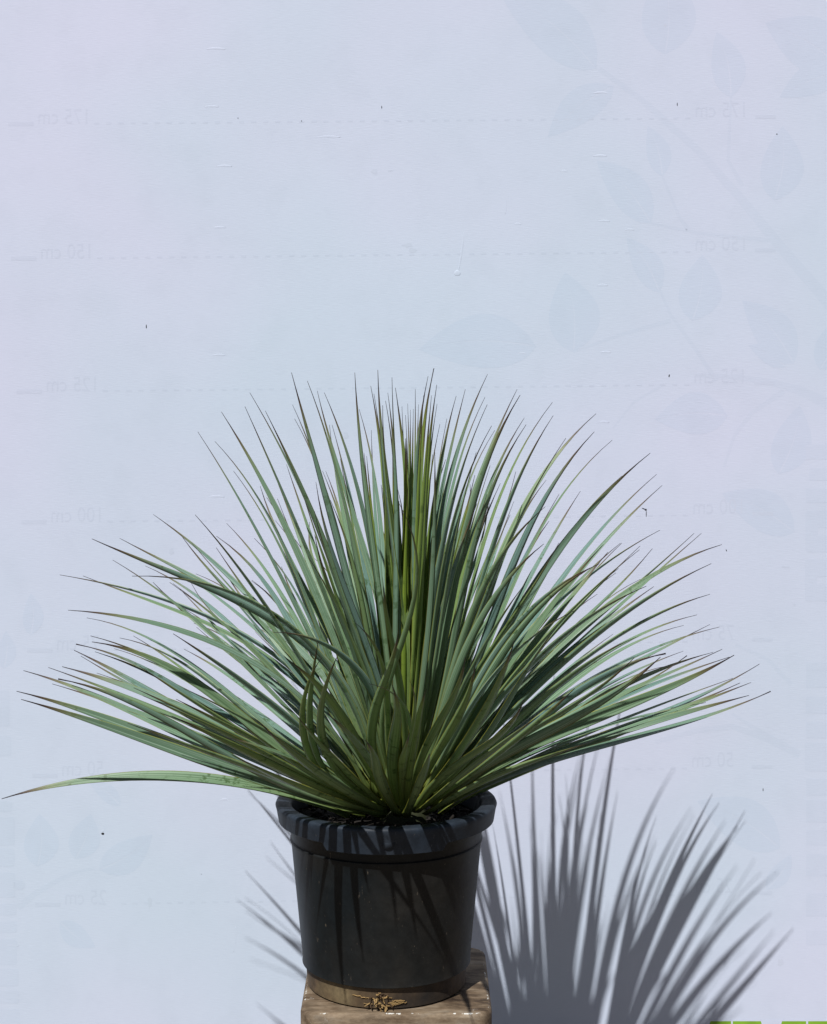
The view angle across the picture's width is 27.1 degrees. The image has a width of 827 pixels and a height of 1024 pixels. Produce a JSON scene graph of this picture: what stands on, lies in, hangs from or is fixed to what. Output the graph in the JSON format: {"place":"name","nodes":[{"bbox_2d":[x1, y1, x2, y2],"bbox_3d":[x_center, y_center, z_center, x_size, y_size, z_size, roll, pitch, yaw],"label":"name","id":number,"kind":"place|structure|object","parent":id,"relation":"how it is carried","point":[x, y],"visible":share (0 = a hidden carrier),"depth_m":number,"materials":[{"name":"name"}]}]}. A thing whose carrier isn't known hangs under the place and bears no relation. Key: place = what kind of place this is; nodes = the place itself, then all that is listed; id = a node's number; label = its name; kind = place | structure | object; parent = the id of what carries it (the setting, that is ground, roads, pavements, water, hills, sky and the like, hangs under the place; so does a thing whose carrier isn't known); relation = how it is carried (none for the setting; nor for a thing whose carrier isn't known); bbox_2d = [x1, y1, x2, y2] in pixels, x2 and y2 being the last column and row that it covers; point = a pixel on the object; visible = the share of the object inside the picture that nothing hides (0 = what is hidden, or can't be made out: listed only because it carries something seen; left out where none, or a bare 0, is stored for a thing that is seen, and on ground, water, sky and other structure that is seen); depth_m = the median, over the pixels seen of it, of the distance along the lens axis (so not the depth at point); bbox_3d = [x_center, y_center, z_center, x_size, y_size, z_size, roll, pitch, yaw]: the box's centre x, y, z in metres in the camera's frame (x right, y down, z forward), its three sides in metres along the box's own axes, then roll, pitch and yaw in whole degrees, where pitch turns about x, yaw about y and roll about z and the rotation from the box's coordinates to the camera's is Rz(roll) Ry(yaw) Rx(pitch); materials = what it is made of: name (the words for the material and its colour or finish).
{"place":"outdoors","nodes":[
{"label":"outdoors","id":0,"kind":"place"},
{"label":"ground","id":1,"kind":"structure","parent":0,"visible":0},
{"bbox_2d":[301,948,491,1023],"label":"stool","id":2,"kind":"object","parent":1,"relation":"on","point":[469,1002],"visible":0.38,"depth_m":2.49,"materials":[{"name":"wood"}]},
{"bbox_2d":[354,992,405,1011],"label":"dried roots","id":3,"kind":"object","parent":2,"relation":"on","point":[378,1003],"visible":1,"depth_m":2.48,"materials":[{"name":"beige plant"}]},
{"bbox_2d":[275,791,496,1008],"bbox_3d":[-0.041,0.570,2.592,0.332,0.280,0.332,0,5,0],"label":"nursery pot","id":4,"kind":"object","parent":2,"relation":"on","point":[388,911],"visible":0.84,"depth_m":2.48,"materials":[{"name":"black plastic"}]},
{"bbox_2d":[298,802,472,825],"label":"potting soil","id":5,"kind":"structure","parent":4,"relation":"in","point":[454,812],"depth_m":2.56,"materials":[{"name":"black soil"}]},
{"bbox_2d":[2,368,770,823],"bbox_3d":[-0.021,0.126,2.584,1.155,0.683,0.994,0,5,0],"label":"yucca","id":6,"kind":"object","parent":5,"relation":"in","point":[410,702],"visible":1,"depth_m":2.49,"materials":[{"name":"green plant"}]},
{"bbox_2d":[0,0,826,1023],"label":"banner","id":7,"kind":"object","parent":1,"relation":"on","point":[608,218],"visible":0.82,"depth_m":3.15,"materials":[{"name":"cloth"},{"name":"grey metal"}]}
]}

